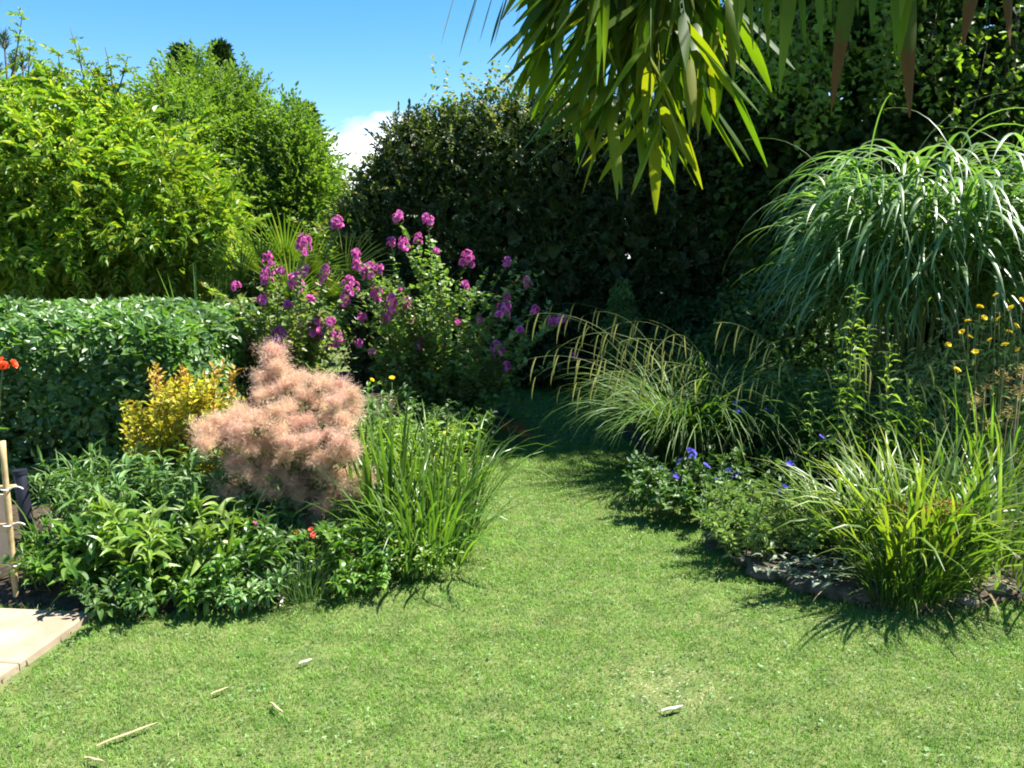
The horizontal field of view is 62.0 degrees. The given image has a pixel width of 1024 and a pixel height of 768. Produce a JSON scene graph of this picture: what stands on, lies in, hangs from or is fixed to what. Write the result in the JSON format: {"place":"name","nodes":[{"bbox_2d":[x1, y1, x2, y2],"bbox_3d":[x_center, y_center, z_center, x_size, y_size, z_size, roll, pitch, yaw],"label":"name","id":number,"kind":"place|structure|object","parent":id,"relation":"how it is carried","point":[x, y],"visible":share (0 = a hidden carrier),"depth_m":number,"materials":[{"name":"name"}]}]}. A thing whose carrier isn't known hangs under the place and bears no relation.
{"place":"outdoors","nodes":[
{"label":"outdoors","id":0,"kind":"place"},
{"bbox_2d":[231,552,272,584],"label":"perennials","id":1,"kind":"object","parent":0,"point":[252,570],"visible":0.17,"depth_m":3.98,"materials":[{"name":"green plant"}]},
{"bbox_2d":[0,0,993,258],"label":"sky","id":2,"kind":"structure","parent":0,"point":[355,59],"materials":[{"name":"blue"}]},
{"bbox_2d":[0,292,1023,767],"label":"ground","id":3,"kind":"structure","parent":0,"point":[650,690],"depth_m":3.24,"materials":[{"name":"green plant"}]},
{"bbox_2d":[0,663,18,684],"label":"paving slab","id":4,"kind":"structure","parent":3,"relation":"on","point":[7,670],"depth_m":3.23,"materials":[{"name":"stone"}]},
{"bbox_2d":[0,26,28,280],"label":"pine tree","id":5,"kind":"object","parent":3,"relation":"on","point":[4,44],"visible":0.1,"depth_m":12.60,"materials":[{"name":"green plant"}]},
{"bbox_2d":[12,468,35,553],"bbox_3d":[-2.494,0.681,4.369,0.089,0.499,0.070,0,9,0],"label":"drain pipe","id":6,"kind":"object","parent":3,"relation":"on","point":[20,479],"visible":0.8,"depth_m":4.33,"materials":[{"name":"black plastic"}]},
{"bbox_2d":[0,608,52,645],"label":"paving slab","id":7,"kind":"structure","parent":3,"relation":"on","point":[14,622],"depth_m":3.64,"materials":[{"name":"stone"}]},
{"bbox_2d":[0,611,90,670],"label":"paving slab","id":8,"kind":"structure","parent":3,"relation":"on","point":[39,638],"depth_m":3.49,"materials":[{"name":"stone"}]},
{"bbox_2d":[84,756,103,761],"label":"dry stalk","id":9,"kind":"object","parent":3,"relation":"on","point":[92,758],"visible":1,"depth_m":2.67,"materials":[{"name":"plant"}]},
{"bbox_2d":[96,722,157,745],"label":"dry stalk","id":10,"kind":"object","parent":3,"relation":"on","point":[124,734],"visible":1,"depth_m":2.80,"materials":[{"name":"plant"}]},
{"bbox_2d":[0,293,268,500],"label":"laurel hedge","id":11,"kind":"object","parent":3,"relation":"on","point":[80,372],"visible":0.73,"depth_m":5.32,"materials":[{"name":"green plant"}]},
{"bbox_2d":[0,7,271,304],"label":"ornamental tree","id":12,"kind":"object","parent":3,"relation":"on","point":[76,215],"visible":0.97,"depth_m":8.17,"materials":[{"name":"green plant"}]},
{"bbox_2d":[162,41,199,115],"bbox_3d":[-5.708,-3.342,15.175,2.056,5.279,2.074,0,9,0],"label":"cypress tree","id":13,"kind":"object","parent":3,"relation":"on","point":[172,52],"visible":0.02,"depth_m":14.64,"materials":[{"name":"green plant"}]},
{"bbox_2d":[80,38,298,310],"bbox_3d":[-4.460,-2.542,12.250,3.923,4.634,3.804,0,9,0],"label":"garden tree","id":14,"kind":"object","parent":3,"relation":"on","point":[187,99],"visible":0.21,"depth_m":11.35,"materials":[{"name":"green plant"}]},
{"bbox_2d":[204,37,237,93],"bbox_3d":[-5.296,-3.561,15.839,2.136,5.505,2.068,0,9,0],"label":"cypress tree","id":15,"kind":"object","parent":3,"relation":"on","point":[221,47],"visible":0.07,"depth_m":15.32,"materials":[{"name":"green plant"}]},
{"bbox_2d":[179,48,308,304],"bbox_3d":[-4.174,-2.568,12.503,3.542,4.520,3.054,0,9,0],"label":"garden tree","id":16,"kind":"object","parent":3,"relation":"on","point":[255,81],"visible":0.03,"depth_m":11.98,"materials":[{"name":"green plant"}]},
{"bbox_2d":[0,371,517,618],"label":"bed soil","id":17,"kind":"structure","parent":3,"relation":"on","point":[44,597],"depth_m":3.99,"materials":[{"name":"brown soil"}]},
{"bbox_2d":[0,356,17,470],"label":"scarlet geranium","id":18,"kind":"object","parent":17,"relation":"on","point":[13,362],"visible":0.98,"depth_m":3.94,"materials":[{"name":"red plant"}]},
{"bbox_2d":[0,440,31,596],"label":"cane trellis","id":19,"kind":"object","parent":17,"relation":"on","point":[7,542],"visible":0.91,"depth_m":3.88,"materials":[{"name":"wood"}]},
{"bbox_2d":[0,514,82,593],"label":"leafy perennial","id":20,"kind":"object","parent":17,"relation":"on","point":[29,572],"visible":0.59,"depth_m":3.96,"materials":[{"name":"green plant"}]},
{"bbox_2d":[0,492,147,577],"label":"strap leaf clump","id":21,"kind":"object","parent":17,"relation":"on","point":[52,526],"visible":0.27,"depth_m":4.22,"materials":[{"name":"plant"}]},
{"bbox_2d":[29,448,125,527],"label":"perennials","id":22,"kind":"object","parent":17,"relation":"on","point":[79,482],"visible":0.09,"depth_m":4.93,"materials":[{"name":"green plant"}]},
{"bbox_2d":[4,500,182,604],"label":"leafy perennial","id":23,"kind":"object","parent":17,"relation":"on","point":[89,561],"visible":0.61,"depth_m":3.86,"materials":[{"name":"green plant"}]},
{"bbox_2d":[27,439,216,539],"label":"leafy perennial","id":24,"kind":"object","parent":17,"relation":"on","point":[74,501],"visible":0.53,"depth_m":4.45,"materials":[{"name":"green plant"}]},
{"bbox_2d":[62,563,187,621],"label":"edging plant","id":25,"kind":"object","parent":17,"relation":"on","point":[96,594],"visible":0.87,"depth_m":3.70,"materials":[{"name":"green plant"}]},
{"bbox_2d":[78,482,247,593],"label":"leafy perennial","id":26,"kind":"object","parent":17,"relation":"on","point":[142,549],"visible":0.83,"depth_m":3.88,"materials":[{"name":"green plant"}]},
{"bbox_2d":[117,358,247,486],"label":"golden shrub","id":27,"kind":"object","parent":17,"relation":"on","point":[170,432],"visible":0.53,"depth_m":4.78,"materials":[{"name":"yellow plant"}]},
{"bbox_2d":[81,440,283,554],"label":"leafy perennial","id":28,"kind":"object","parent":17,"relation":"on","point":[189,475],"visible":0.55,"depth_m":4.34,"materials":[{"name":"green plant"}]},
{"bbox_2d":[158,262,219,302],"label":"sword leaf clump","id":29,"kind":"object","parent":17,"relation":"on","point":[195,293],"visible":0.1,"depth_m":7.17,"materials":[{"name":"green plant"}]},
{"bbox_2d":[139,569,241,617],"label":"edging plant","id":30,"kind":"object","parent":17,"relation":"on","point":[192,597],"visible":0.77,"depth_m":3.77,"materials":[{"name":"green plant"}]},
{"bbox_2d":[133,498,284,604],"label":"leafy perennial","id":31,"kind":"object","parent":17,"relation":"on","point":[216,563],"visible":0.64,"depth_m":3.91,"materials":[{"name":"green plant"}]},
{"bbox_2d":[165,485,291,576],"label":"strap leaf clump","id":32,"kind":"object","parent":17,"relation":"on","point":[219,550],"visible":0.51,"depth_m":3.97,"materials":[{"name":"green plant"}]},
{"bbox_2d":[185,565,293,615],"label":"edging plant","id":33,"kind":"object","parent":17,"relation":"on","point":[258,589],"visible":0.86,"depth_m":3.76,"materials":[{"name":"green plant"}]},
{"bbox_2d":[171,514,327,590],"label":"leafy perennial","id":34,"kind":"object","parent":17,"relation":"on","point":[207,550],"visible":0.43,"depth_m":3.97,"materials":[{"name":"green plant"}]},
{"bbox_2d":[195,481,309,547],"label":"leafy perennial","id":35,"kind":"object","parent":17,"relation":"on","point":[282,510],"visible":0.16,"depth_m":4.37,"materials":[{"name":"green plant"}]},
{"bbox_2d":[209,355,300,452],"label":"leafy perennial","id":36,"kind":"object","parent":17,"relation":"on","point":[239,391],"visible":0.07,"depth_m":6.40,"materials":[{"name":"green plant"}]},
{"bbox_2d":[183,335,379,542],"bbox_3d":[-1.185,0.346,4.460,0.996,1.200,0.713,0,9,0],"label":"smoke bush","id":37,"kind":"object","parent":17,"relation":"on","point":[302,455],"visible":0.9,"depth_m":4.35,"materials":[{"name":"pink plant"}]},
{"bbox_2d":[201,215,363,433],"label":"mallow shrub","id":38,"kind":"object","parent":17,"relation":"on","point":[310,341],"visible":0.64,"depth_m":6.48,"materials":[{"name":"green plant"}]},
{"bbox_2d":[243,540,359,604],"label":"pink plant","id":39,"kind":"object","parent":17,"relation":"on","point":[301,591],"visible":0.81,"depth_m":3.86,"materials":[{"name":"grey plant"}]},
{"bbox_2d":[229,494,378,555],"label":"leafy perennial","id":40,"kind":"object","parent":17,"relation":"on","point":[334,511],"visible":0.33,"depth_m":4.35,"materials":[{"name":"green plant"}]},
{"bbox_2d":[285,527,334,572],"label":"coral flower","id":41,"kind":"object","parent":17,"relation":"on","point":[313,534],"visible":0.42,"depth_m":4.15,"materials":[{"name":"red plant"}]},
{"bbox_2d":[277,510,382,575],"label":"pink plant","id":42,"kind":"object","parent":17,"relation":"on","point":[325,545],"visible":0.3,"depth_m":4.22,"materials":[{"name":"grey plant"}]},
{"bbox_2d":[272,516,402,587],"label":"leafy perennial","id":43,"kind":"object","parent":17,"relation":"on","point":[339,543],"visible":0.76,"depth_m":4.03,"materials":[{"name":"green plant"}]},
{"bbox_2d":[287,554,397,599],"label":"edging plant","id":44,"kind":"object","parent":17,"relation":"on","point":[365,578],"visible":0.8,"depth_m":3.93,"materials":[{"name":"green plant"}]},
{"bbox_2d":[311,387,452,547],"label":"sword leaf clump","id":45,"kind":"object","parent":17,"relation":"on","point":[365,469],"visible":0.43,"depth_m":4.45,"materials":[{"name":"green plant"}]},
{"bbox_2d":[320,381,460,451],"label":"leafy perennial","id":46,"kind":"object","parent":17,"relation":"on","point":[383,409],"visible":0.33,"depth_m":6.60,"materials":[{"name":"green plant"}]},
{"bbox_2d":[324,375,460,511],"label":"yellow flower","id":47,"kind":"object","parent":17,"relation":"on","point":[393,377],"visible":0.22,"depth_m":4.83,"materials":[{"name":"green plant"}]},
{"bbox_2d":[353,510,443,562],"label":"leafy perennial","id":48,"kind":"object","parent":17,"relation":"on","point":[396,537],"visible":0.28,"depth_m":4.25,"materials":[{"name":"green plant"}]},
{"bbox_2d":[354,534,464,578],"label":"edging plant","id":49,"kind":"object","parent":17,"relation":"on","point":[417,566],"visible":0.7,"depth_m":4.15,"materials":[{"name":"green plant"}]},
{"bbox_2d":[341,407,491,507],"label":"leafy perennial","id":50,"kind":"object","parent":17,"relation":"on","point":[397,437],"visible":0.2,"depth_m":5.23,"materials":[{"name":"green plant"}]},
{"bbox_2d":[289,435,548,578],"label":"sword leaf clump","id":51,"kind":"object","parent":17,"relation":"on","point":[431,520],"visible":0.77,"depth_m":4.21,"materials":[{"name":"green plant"}]},
{"bbox_2d":[324,397,558,530],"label":"sword leaf clump","id":52,"kind":"object","parent":17,"relation":"on","point":[460,472],"visible":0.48,"depth_m":4.82,"materials":[{"name":"green plant"}]},
{"bbox_2d":[411,508,480,556],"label":"edging plant","id":53,"kind":"object","parent":17,"relation":"on","point":[465,532],"visible":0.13,"depth_m":4.45,"materials":[{"name":"green plant"}]},
{"bbox_2d":[408,403,501,455],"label":"leafy perennial","id":54,"kind":"object","parent":17,"relation":"on","point":[487,418],"visible":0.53,"depth_m":6.66,"materials":[{"name":"green plant"}]},
{"bbox_2d":[340,210,576,430],"bbox_3d":[-0.451,-0.516,7.328,2.008,1.925,1.543,0,9,0],"label":"mallow shrub","id":55,"kind":"object","parent":17,"relation":"on","point":[420,350],"visible":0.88,"depth_m":7.15,"materials":[{"name":"green plant"}]},
{"bbox_2d":[269,702,282,712],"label":"dry stalk","id":56,"kind":"object","parent":3,"relation":"on","point":[274,705],"visible":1,"depth_m":2.97,"materials":[{"name":"plant"}]},
{"bbox_2d":[218,81,356,361],"bbox_3d":[-3.095,-2.116,11.834,2.412,4.019,2.376,6,11,32],"label":"garden tree","id":57,"kind":"object","parent":3,"relation":"on","point":[302,169],"visible":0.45,"depth_m":11.26,"materials":[{"name":"green plant"}]},
{"bbox_2d":[186,210,390,333],"bbox_3d":[-2.326,-0.698,8.348,2.263,1.994,0.817,1,9,8],"label":"fan palm","id":58,"kind":"object","parent":3,"relation":"on","point":[284,253],"visible":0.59,"depth_m":8.28,"materials":[{"name":"green plant"}]},
{"bbox_2d":[289,99,354,340],"bbox_3d":[-3.530,-2.752,14.757,1.959,4.228,1.919,0,9,0],"label":"cypress tree","id":59,"kind":"object","parent":3,"relation":"on","point":[318,122],"visible":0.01,"depth_m":14.40,"materials":[{"name":"green plant"}]},
{"bbox_2d":[1,454,1022,767],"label":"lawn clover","id":60,"kind":"object","parent":3,"relation":"on","point":[533,676],"visible":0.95,"depth_m":3.08,"materials":[{"name":"green plant"}]},
{"bbox_2d":[500,418,530,442],"bbox_3d":[0.029,0.388,7.132,0.309,0.221,0.178,3,9,18],"label":"dry seed head","id":61,"kind":"object","parent":3,"relation":"on","point":[516,429],"visible":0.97,"depth_m":7.12},
{"bbox_2d":[24,486,1013,764],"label":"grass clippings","id":62,"kind":"object","parent":3,"relation":"on","point":[634,680],"depth_m":3.13,"materials":[{"name":"plant"}]},
{"bbox_2d":[314,49,862,390],"bbox_3d":[0.981,-1.853,10.152,6.630,3.954,2.263,0,9,0],"label":"beech hedge","id":63,"kind":"object","parent":3,"relation":"on","point":[466,176],"visible":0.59,"depth_m":9.51,"materials":[{"name":"green plant"}]},
{"bbox_2d":[441,0,794,214],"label":"bamboo","id":64,"kind":"object","parent":3,"relation":"on","point":[636,44],"visible":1,"depth_m":1.73,"materials":[{"name":"green plant"}]},
{"bbox_2d":[661,705,682,711],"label":"fallen leaf","id":65,"kind":"object","parent":3,"relation":"on","point":[671,708],"visible":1,"depth_m":2.96,"materials":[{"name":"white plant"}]},
{"bbox_2d":[703,532,741,550],"bbox_3d":[1.190,0.862,4.643,0.308,0.094,0.148,0,11,1],"label":"edging stone","id":66,"kind":"object","parent":3,"relation":"on","point":[711,543],"visible":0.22,"depth_m":4.60,"materials":[{"name":"grey stone"}]},
{"bbox_2d":[728,548,772,567],"bbox_3d":[1.244,0.902,4.394,0.258,0.073,0.173,4,14,16],"label":"edging stone","id":67,"kind":"object","parent":3,"relation":"on","point":[742,562],"visible":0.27,"depth_m":4.36,"materials":[{"name":"grey stone"}]},
{"bbox_2d":[745,556,788,580],"bbox_3d":[1.336,0.930,4.218,0.351,0.070,0.187,7,8,14],"label":"edging stone","id":68,"kind":"object","parent":3,"relation":"on","point":[757,563],"visible":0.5,"depth_m":4.18,"materials":[{"name":"grey stone"}]},
{"bbox_2d":[593,370,1023,615],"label":"bed soil","id":69,"kind":"structure","parent":3,"relation":"on","point":[640,446],"depth_m":4.18,"materials":[{"name":"brown soil"}]},
{"bbox_2d":[596,277,644,393],"bbox_3d":[1.163,-0.482,9.137,0.524,1.323,0.526,0,9,0],"label":"dwarf conifer","id":70,"kind":"object","parent":69,"relation":"on","point":[625,311],"visible":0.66,"depth_m":9.04,"materials":[{"name":"green plant"}]},
{"bbox_2d":[521,311,843,477],"bbox_3d":[1.214,0.043,6.102,2.297,1.120,2.249,0,9,0],"label":"pendulous sedge","id":71,"kind":"object","parent":69,"relation":"on","point":[642,411],"visible":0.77,"depth_m":5.89,"materials":[{"name":"green plant"}]},
{"bbox_2d":[549,303,868,422],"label":"pendulous sedge","id":72,"kind":"object","parent":69,"relation":"on","point":[708,354],"visible":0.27,"depth_m":7.04,"materials":[{"name":"green plant"}]},
{"bbox_2d":[620,281,805,389],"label":"leafy shrub","id":73,"kind":"object","parent":69,"relation":"on","point":[703,313],"visible":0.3,"depth_m":8.93,"materials":[{"name":"green plant"}]},
{"bbox_2d":[621,400,823,525],"bbox_3d":[1.267,0.464,5.183,1.156,0.618,1.048,2,9,15],"label":"cranesbill","id":74,"kind":"object","parent":69,"relation":"on","point":[690,477],"visible":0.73,"depth_m":5.09,"materials":[{"name":"green plant"}]},
{"bbox_2d":[595,318,895,468],"bbox_3d":[1.637,0.104,6.033,1.971,1.021,1.922,4,10,24],"label":"pendulous sedge","id":75,"kind":"object","parent":69,"relation":"on","point":[743,439],"visible":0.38,"depth_m":5.76,"materials":[{"name":"green plant"}]},
{"bbox_2d":[690,474,861,564],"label":"feathery perennial","id":76,"kind":"object","parent":69,"relation":"on","point":[754,525],"visible":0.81,"depth_m":4.33,"materials":[{"name":"green plant"}]},
{"bbox_2d":[666,244,907,410],"bbox_3d":[2.463,-0.460,7.615,2.170,1.761,1.069,0,9,0],"label":"leafy shrub","id":77,"kind":"object","parent":69,"relation":"on","point":[824,337],"visible":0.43,"depth_m":7.48,"materials":[{"name":"green plant"}]},
{"bbox_2d":[753,541,876,588],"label":"silver leaf plant","id":78,"kind":"object","parent":69,"relation":"on","point":[785,566],"visible":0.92,"depth_m":3.94,"materials":[{"name":"grey plant"}]},
{"bbox_2d":[714,322,962,481],"bbox_3d":[2.010,0.123,5.638,1.616,1.107,1.910,3,10,21],"label":"pendulous sedge","id":79,"kind":"object","parent":69,"relation":"on","point":[814,454],"visible":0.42,"depth_m":5.56,"materials":[{"name":"green plant"}]},
{"bbox_2d":[795,283,933,503],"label":"leafy spire plant","id":80,"kind":"object","parent":69,"relation":"on","point":[853,395],"visible":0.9,"depth_m":4.99,"materials":[{"name":"green plant"}]},
{"bbox_2d":[732,430,1011,582],"bbox_3d":[1.769,0.580,4.354,1.394,0.726,1.297,0,9,0],"label":"strap leaf clump","id":81,"kind":"object","parent":69,"relation":"on","point":[843,511],"visible":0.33,"depth_m":4.25,"materials":[{"name":"green plant"}]},
{"bbox_2d":[725,333,1023,472],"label":"leafy shrub","id":82,"kind":"object","parent":69,"relation":"on","point":[808,385],"visible":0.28,"depth_m":5.88,"materials":[{"name":"green plant"}]},
{"bbox_2d":[750,408,1023,605],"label":"strap leaf clump","id":83,"kind":"object","parent":69,"relation":"on","point":[927,531],"visible":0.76,"depth_m":3.90,"materials":[{"name":"green plant"}]},
{"bbox_2d":[759,366,1023,490],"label":"grass tuft","id":84,"kind":"object","parent":69,"relation":"on","point":[891,446],"visible":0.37,"depth_m":5.26,"materials":[{"name":"green plant"}]},
{"bbox_2d":[820,511,1021,621],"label":"grass tuft","id":85,"kind":"object","parent":69,"relation":"on","point":[921,589],"visible":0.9,"depth_m":3.77,"materials":[{"name":"green plant"}]},
{"bbox_2d":[827,416,1023,618],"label":"strap leaf clump","id":86,"kind":"object","parent":69,"relation":"on","point":[961,493],"visible":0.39,"depth_m":3.95,"materials":[{"name":"green plant"}]},
{"bbox_2d":[831,365,1023,519],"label":"grass tuft","id":87,"kind":"object","parent":69,"relation":"on","point":[989,437],"visible":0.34,"depth_m":4.97,"materials":[{"name":"green plant"}]},
{"bbox_2d":[886,496,979,534],"bbox_3d":[1.963,0.694,3.993,0.380,0.389,0.273,0,9,0],"label":"bronze flower spray","id":88,"kind":"object","parent":69,"relation":"on","point":[949,503],"visible":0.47,"depth_m":3.93,"materials":[{"name":"plant"}]},
{"bbox_2d":[858,369,1022,463],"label":"leafy perennial","id":89,"kind":"object","parent":69,"relation":"on","point":[946,433],"visible":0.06,"depth_m":5.95,"materials":[{"name":"green plant"}]},
{"bbox_2d":[870,293,1023,486],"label":"yellow flowered shrub","id":90,"kind":"object","parent":69,"relation":"on","point":[1010,362],"visible":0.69,"depth_m":5.36,"materials":[{"name":"green plant"}]},
{"bbox_2d":[963,362,1023,510],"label":"seed head plant","id":91,"kind":"object","parent":69,"relation":"on","point":[990,386],"visible":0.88,"depth_m":4.81,"materials":[{"name":"green leaf"},{"name":"brown dried seed heads"}]},
{"bbox_2d":[785,567,833,595],"bbox_3d":[1.444,0.952,4.074,0.269,0.079,0.213,4,15,18],"label":"edging stone","id":92,"kind":"object","parent":3,"relation":"on","point":[792,582],"visible":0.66,"depth_m":4.03,"materials":[{"name":"grey stone"}]},
{"bbox_2d":[651,0,1023,390],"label":"shade tree","id":93,"kind":"object","parent":3,"relation":"on","point":[901,130],"visible":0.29,"depth_m":8.66,"materials":[{"name":"green plant"}]},
{"bbox_2d":[820,583,859,602],"bbox_3d":[1.557,0.970,3.987,0.222,0.075,0.180,1,7,26],"label":"edging stone","id":94,"kind":"object","parent":3,"relation":"on","point":[837,590],"visible":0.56,"depth_m":3.93,"materials":[{"name":"grey stone"}]},
{"bbox_2d":[847,583,891,601],"bbox_3d":[1.683,0.971,3.937,0.296,0.082,0.156,4,4,8],"label":"edging stone","id":95,"kind":"object","parent":3,"relation":"on","point":[852,587],"visible":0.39,"depth_m":3.88,"materials":[{"name":"grey stone"}]},
{"bbox_2d":[733,0,1023,117],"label":"bamboo","id":96,"kind":"object","parent":3,"relation":"on","point":[904,19],"visible":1,"depth_m":1.43,"materials":[{"name":"green plant"}]},
{"bbox_2d":[735,0,1023,344],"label":"climbing plant","id":97,"kind":"object","parent":3,"relation":"on","point":[797,49],"visible":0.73,"depth_m":7.57,"materials":[{"name":"green plant"}]},
{"bbox_2d":[951,594,979,606],"bbox_3d":[1.970,0.980,3.942,0.336,0.065,0.163,7,12,11],"label":"edging stone","id":98,"kind":"object","parent":3,"relation":"on","point":[967,602],"visible":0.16,"depth_m":3.85,"materials":[{"name":"grey stone"}]},
{"bbox_2d":[981,579,1014,594],"bbox_3d":[2.155,0.962,4.011,0.370,0.079,0.132,-3,11,16],"label":"edging stone","id":99,"kind":"object","parent":3,"relation":"on","point":[1003,588],"visible":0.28,"depth_m":3.93,"materials":[{"name":"grey stone"}]},
{"bbox_2d":[722,93,1023,463],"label":"silver grass","id":100,"kind":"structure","parent":0,"point":[975,243],"depth_m":5.61,"materials":[{"name":"green plant"}]}
]}

